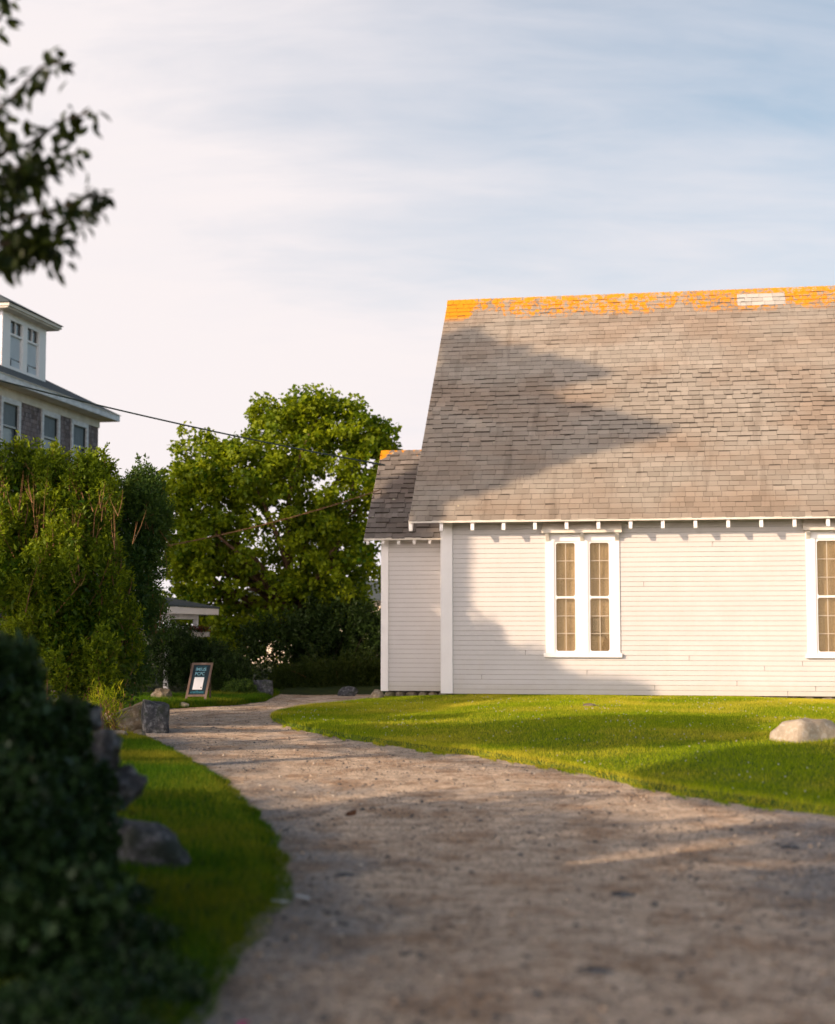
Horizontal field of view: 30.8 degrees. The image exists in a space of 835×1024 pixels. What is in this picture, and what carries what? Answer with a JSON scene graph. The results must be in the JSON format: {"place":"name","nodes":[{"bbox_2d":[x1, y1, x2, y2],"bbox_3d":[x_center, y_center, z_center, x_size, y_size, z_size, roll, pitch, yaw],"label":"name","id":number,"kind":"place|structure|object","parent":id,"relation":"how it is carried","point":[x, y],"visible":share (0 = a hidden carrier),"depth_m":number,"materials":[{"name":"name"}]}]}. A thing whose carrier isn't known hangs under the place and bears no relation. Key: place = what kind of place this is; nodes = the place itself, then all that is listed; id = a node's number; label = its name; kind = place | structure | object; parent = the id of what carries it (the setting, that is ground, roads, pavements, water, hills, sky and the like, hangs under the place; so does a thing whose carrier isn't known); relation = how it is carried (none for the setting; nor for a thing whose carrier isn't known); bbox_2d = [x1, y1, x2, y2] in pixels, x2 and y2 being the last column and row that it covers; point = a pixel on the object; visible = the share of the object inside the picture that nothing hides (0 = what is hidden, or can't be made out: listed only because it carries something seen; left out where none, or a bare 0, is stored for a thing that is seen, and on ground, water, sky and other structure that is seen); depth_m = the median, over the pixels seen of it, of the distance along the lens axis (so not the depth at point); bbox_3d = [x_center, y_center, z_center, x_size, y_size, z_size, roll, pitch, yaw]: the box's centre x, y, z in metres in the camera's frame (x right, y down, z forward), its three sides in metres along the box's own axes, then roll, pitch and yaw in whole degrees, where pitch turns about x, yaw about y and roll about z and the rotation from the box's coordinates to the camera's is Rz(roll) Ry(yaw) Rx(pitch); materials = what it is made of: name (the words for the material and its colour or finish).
{"place":"outdoors","nodes":[
{"label":"outdoors","id":0,"kind":"place"},
{"bbox_2d":[129,628,289,684],"bbox_3d":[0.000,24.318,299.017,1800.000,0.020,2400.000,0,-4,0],"label":"ground","id":1,"kind":"structure","parent":0,"point":[186,684],"depth_m":59.46,"materials":[{"name":"green plant"}]},
{"bbox_2d":[0,0,114,287],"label":"overhanging tree","id":2,"kind":"object","parent":1,"relation":"on","point":[40,245],"visible":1,"depth_m":8.27,"materials":[{"name":"green plant"}]},
{"bbox_2d":[0,295,120,624],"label":"shingled house","id":3,"kind":"structure","parent":1,"relation":"on","point":[67,423],"depth_m":46.32,"materials":[{"name":"grey wood"}]},
{"bbox_2d":[0,395,21,452],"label":"window","id":4,"kind":"structure","parent":3,"relation":"in","point":[10,409],"depth_m":43.94,"materials":[{"name":"white glass"}]},
{"bbox_2d":[40,409,60,453],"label":"window","id":5,"kind":"structure","parent":3,"relation":"in","point":[50,421],"depth_m":46.61,"materials":[{"name":"white glass"}]},
{"bbox_2d":[70,419,88,461],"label":"window","id":6,"kind":"structure","parent":3,"relation":"in","point":[79,435],"depth_m":48.86,"materials":[{"name":"white glass"}]},
{"bbox_2d":[0,430,148,706],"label":"privet shrub","id":7,"kind":"object","parent":1,"relation":"on","point":[56,554],"visible":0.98,"depth_m":24.87,"materials":[{"name":"green plant"}]},
{"bbox_2d":[112,702,141,731],"bbox_3d":[-4.335,3.251,23.402,0.780,0.656,0.626,2,-5,-23],"label":"boulder","id":8,"kind":"object","parent":1,"relation":"on","point":[131,719],"visible":0.37,"depth_m":23.14,"materials":[{"name":"grey stone"}]},
{"bbox_2d":[97,452,177,714],"bbox_3d":[-5.118,1.312,27.187,1.728,4.910,3.379,1,-4,-11],"label":"privet shrub","id":9,"kind":"object","parent":1,"relation":"on","point":[143,488],"visible":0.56,"depth_m":27.20,"materials":[{"name":"green plant"}]},
{"bbox_2d":[141,699,169,732],"bbox_3d":[-4.001,3.203,23.126,0.433,0.678,0.530,1,-4,-14],"label":"boulder","id":10,"kind":"object","parent":1,"relation":"on","point":[155,715],"visible":0.7,"depth_m":22.89,"materials":[{"name":"grey stone"}]},
{"bbox_2d":[162,578,380,679],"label":"back shrub","id":11,"kind":"object","parent":1,"relation":"on","point":[359,622],"visible":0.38,"depth_m":40.70,"materials":[{"name":"green plant"}]},
{"bbox_2d":[158,382,402,679],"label":"maple tree","id":12,"kind":"object","parent":1,"relation":"on","point":[329,532],"visible":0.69,"depth_m":41.90,"materials":[{"name":"green plant"}]},
{"bbox_2d":[238,580,380,662],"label":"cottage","id":13,"kind":"structure","parent":1,"relation":"on","point":[377,596],"depth_m":66.53,"materials":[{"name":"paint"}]},
{"bbox_2d":[338,686,357,695],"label":"boulder","id":14,"kind":"object","parent":1,"relation":"on","point":[348,691],"visible":0.76,"depth_m":35.18,"materials":[{"name":"grey stone"}]},
{"bbox_2d":[364,286,834,698],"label":"church","id":15,"kind":"structure","parent":1,"relation":"on","point":[649,478],"depth_m":31.92,"materials":[{"name":"white paint"}]},
{"bbox_2d":[0,380,384,465],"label":"power cable","id":16,"kind":"object","parent":15,"relation":"attached to","point":[189,425],"visible":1,"depth_m":33.20,"materials":[{"name":"black rubber"}]},
{"bbox_2d":[169,489,380,545],"bbox_3d":[-3.501,0.179,32.679,5.816,1.553,0.035,2,-5,-22],"label":"twisted wire","id":17,"kind":"object","parent":15,"relation":"attached to","point":[275,521],"visible":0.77,"depth_m":32.84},
{"bbox_2d":[542,521,621,657],"bbox_3d":[3.421,1.606,31.422,1.655,2.843,0.330,-1,-4,10],"label":"window","id":18,"kind":"structure","parent":15,"relation":"in","point":[582,565],"depth_m":31.48,"materials":[{"name":"white paint"}]},
{"bbox_2d":[591,617,601,635],"bbox_3d":[3.720,2.377,31.451,0.220,0.400,0.015,-1,-4,10],"label":"picture frame","id":19,"kind":"object","parent":15,"relation":"attached to","point":[595,624],"visible":1,"depth_m":31.45,"materials":[{"name":"brown wood"}]},
{"bbox_2d":[602,635,609,650],"bbox_3d":[3.921,2.708,31.385,0.210,0.330,0.025,-1,-4,10],"label":"ornament","id":20,"kind":"object","parent":15,"relation":"in","point":[606,641],"visible":1,"depth_m":31.37,"materials":[{"name":"brown metal"}]},
{"bbox_2d":[802,518,834,657],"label":"window","id":21,"kind":"structure","parent":15,"relation":"in","point":[820,542],"depth_m":30.66,"materials":[{"name":"white paint"}]},
{"bbox_2d":[278,679,384,694],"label":"back bank","id":22,"kind":"structure","parent":0,"point":[334,690],"depth_m":36.54,"materials":[{"name":"green plant"}]},
{"bbox_2d":[259,632,380,689],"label":"undergrowth","id":23,"kind":"object","parent":22,"relation":"on","point":[363,670],"visible":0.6,"depth_m":37.26,"materials":[{"name":"green plant"}]},
{"bbox_2d":[0,0,834,625],"label":"sky","id":24,"kind":"structure","parent":0,"point":[302,193],"materials":[{"name":"white"}]},
{"bbox_2d":[103,694,834,1023],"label":"road","id":25,"kind":"structure","parent":0,"point":[540,971],"depth_m":9.21,"materials":[{"name":"beige gravel"}]},
{"bbox_2d":[80,675,128,730],"bbox_3d":[-4.784,3.084,23.090,0.833,1.291,0.743,0,-4,0],"label":"grass clump","id":26,"kind":"object","parent":25,"relation":"on","point":[110,725],"visible":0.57,"depth_m":23.12,"materials":[{"name":"green plant"}]},
{"bbox_2d":[0,730,294,1023],"bbox_3d":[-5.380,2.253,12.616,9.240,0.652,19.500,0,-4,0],"label":"grass verge","id":27,"kind":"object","parent":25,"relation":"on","point":[242,906],"depth_m":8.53,"materials":[{"name":"green plant"}]},
{"bbox_2d":[0,627,149,985],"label":"ivy mound","id":28,"kind":"object","parent":27,"relation":"on","point":[63,891],"visible":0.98,"depth_m":7.02,"materials":[{"name":"green plant"}]},
{"bbox_2d":[0,864,209,1023],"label":"ground plants","id":29,"kind":"object","parent":27,"relation":"on","point":[53,999],"visible":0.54,"depth_m":6.23,"materials":[{"name":"green plant"}]},
{"bbox_2d":[114,730,127,735],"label":"stone","id":30,"kind":"object","parent":27,"relation":"on","point":[120,732],"visible":0.43,"depth_m":21.31,"materials":[{"name":"grey stone"}]},
{"bbox_2d":[110,764,147,811],"bbox_3d":[-1.872,1.716,9.397,0.423,0.291,0.300,-1,-4,10],"label":"wall stone","id":31,"kind":"object","parent":27,"relation":"on","point":[132,782],"visible":0.41,"depth_m":9.34,"materials":[{"name":"grey stone"}]},
{"bbox_2d":[91,728,121,769],"bbox_3d":[-1.998,1.503,9.547,0.258,0.284,0.393,4,-6,-40],"label":"wall stone","id":32,"kind":"object","parent":31,"relation":"on","point":[107,744],"visible":0.56,"depth_m":9.43,"materials":[{"name":"grey stone"}]},
{"bbox_2d":[86,702,102,731],"bbox_3d":[-2.147,1.308,9.733,0.240,0.222,0.450,0,-4,0],"label":"wall stone","id":33,"kind":"object","parent":32,"relation":"on","point":[96,714],"visible":0.2,"depth_m":9.72,"materials":[{"name":"grey stone"}]},
{"bbox_2d":[134,729,145,735],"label":"stone","id":34,"kind":"object","parent":27,"relation":"on","point":[140,731],"visible":0.37,"depth_m":21.63,"materials":[{"name":"grey stone"}]},
{"bbox_2d":[115,817,191,869],"bbox_3d":[-1.789,2.262,9.775,0.561,0.556,0.666,3,-5,-36],"label":"boulder","id":35,"kind":"object","parent":27,"relation":"on","point":[156,843],"visible":0.37,"depth_m":9.57,"materials":[{"name":"grey stone"}]},
{"bbox_2d":[187,1007,211,1013],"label":"flat stone","id":36,"kind":"object","parent":27,"relation":"on","point":[200,1010],"visible":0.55,"depth_m":6.28,"materials":[{"name":"grey stone"}]},
{"bbox_2d":[53,685,255,705],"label":"grass","id":37,"kind":"structure","parent":25,"relation":"on","point":[176,690],"depth_m":36.30,"materials":[{"name":"green plant"}]},
{"bbox_2d":[51,597,219,692],"bbox_3d":[-6.688,3.095,36.584,2.720,2.550,4.920,0,-4,6],"label":"porch","id":38,"kind":"object","parent":37,"relation":"on","point":[182,609],"visible":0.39,"depth_m":36.47,"materials":[{"name":"white wood"}]},
{"bbox_2d":[184,624,215,637],"bbox_3d":[-5.293,2.889,37.084,0.701,0.422,0.567,-3,-5,32],"label":"flower box","id":39,"kind":"object","parent":38,"relation":"hanging from","point":[200,630],"visible":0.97,"depth_m":36.98,"materials":[{"name":"white plant"}]},
{"bbox_2d":[151,688,171,697],"bbox_3d":[-5.300,3.816,31.388,0.457,0.348,0.350,0,-4,0],"label":"stone","id":40,"kind":"object","parent":37,"relation":"on","point":[158,692],"visible":0.48,"depth_m":31.36,"materials":[{"name":"beige stone"}]},
{"bbox_2d":[178,702,188,707],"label":"stone","id":41,"kind":"object","parent":37,"relation":"on","point":[184,703],"visible":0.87,"depth_m":29.99,"materials":[{"name":"stone"}]},
{"bbox_2d":[185,663,212,700],"bbox_3d":[-4.511,3.510,31.275,0.585,0.800,0.562,1,-4,-8],"label":"sandwich board","id":42,"kind":"object","parent":37,"relation":"on","point":[199,681],"visible":0.99,"depth_m":31.13,"materials":[{"name":"brown wood"}]},
{"bbox_2d":[146,620,258,691],"bbox_3d":[-4.996,3.426,35.069,2.757,1.887,2.211,0,-4,0],"label":"bush","id":43,"kind":"object","parent":37,"relation":"on","point":[185,651],"visible":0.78,"depth_m":34.55,"materials":[{"name":"green plant"}]},
{"bbox_2d":[219,677,259,693],"bbox_3d":[-4.029,4.085,34.401,0.980,0.706,1.120,0,-4,0],"label":"plant","id":44,"kind":"object","parent":37,"relation":"on","point":[243,685],"visible":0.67,"depth_m":34.13,"materials":[{"name":"green plant"}]},
{"bbox_2d":[253,680,272,695],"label":"granite block","id":45,"kind":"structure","parent":37,"relation":"on","point":[263,686],"depth_m":34.27,"materials":[{"name":"grey stone"}]},
{"bbox_2d":[85,687,280,711],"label":"roadside grass","id":46,"kind":"structure","parent":25,"relation":"on","point":[219,698],"depth_m":31.19,"materials":[{"name":"green plant"}]},
{"bbox_2d":[295,894,309,898],"bbox_3d":[-0.676,2.261,8.913,0.110,0.012,0.025,2,-2,40],"label":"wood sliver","id":47,"kind":"object","parent":25,"relation":"on","point":[301,896],"visible":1,"depth_m":8.90,"materials":[{"name":"grey wood"}]},
{"bbox_2d":[334,873,355,876],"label":"flat stone","id":48,"kind":"object","parent":25,"relation":"on","point":[344,875],"visible":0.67,"depth_m":9.70,"materials":[{"name":"grey stone"}]},
{"bbox_2d":[345,810,356,815],"bbox_3d":[-0.557,2.521,12.701,0.094,0.050,0.052,-1,-4,9],"label":"fallen leaf","id":49,"kind":"object","parent":25,"relation":"on","point":[350,813],"visible":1,"depth_m":12.70,"materials":[{"name":"brown plant"}]},
{"bbox_2d":[576,967,614,973],"bbox_3d":[0.810,2.135,7.014,0.246,0.043,0.144,0,-4,0],"label":"flat stone","id":50,"kind":"object","parent":25,"relation":"on","point":[599,970],"visible":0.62,"depth_m":6.99,"materials":[{"name":"grey stone"}]},
{"bbox_2d":[610,891,635,896],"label":"flat stone","id":51,"kind":"object","parent":25,"relation":"on","point":[621,894],"visible":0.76,"depth_m":9.01,"materials":[{"name":"grey stone"}]},
{"bbox_2d":[780,844,798,848],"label":"flat stone","id":52,"kind":"object","parent":25,"relation":"on","point":[792,846],"visible":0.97,"depth_m":11.00,"materials":[{"name":"grey stone"}]},
{"bbox_2d":[269,693,834,815],"bbox_3d":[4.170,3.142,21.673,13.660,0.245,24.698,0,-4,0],"label":"lawn","id":53,"kind":"structure","parent":0,"point":[681,790],"depth_m":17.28,"materials":[{"name":"green plant"}]},
{"bbox_2d":[368,689,383,698],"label":"boulder","id":54,"kind":"object","parent":53,"relation":"on","point":[376,693],"visible":0.46,"depth_m":32.36,"materials":[{"name":"beige stone"}]},
{"bbox_2d":[288,694,834,797],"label":"clover flowers","id":55,"kind":"object","parent":53,"relation":"on","point":[605,721],"visible":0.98,"depth_m":23.47,"materials":[{"name":"plant"}]},
{"bbox_2d":[583,703,597,706],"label":"boulder","id":56,"kind":"object","parent":53,"relation":"on","point":[588,704],"visible":0.56,"depth_m":26.18,"materials":[{"name":"grey stone"}]},
{"bbox_2d":[769,718,834,742],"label":"boulder","id":57,"kind":"object","parent":53,"relation":"on","point":[804,729],"visible":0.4,"depth_m":18.50,"materials":[{"name":"stone"}]}
]}

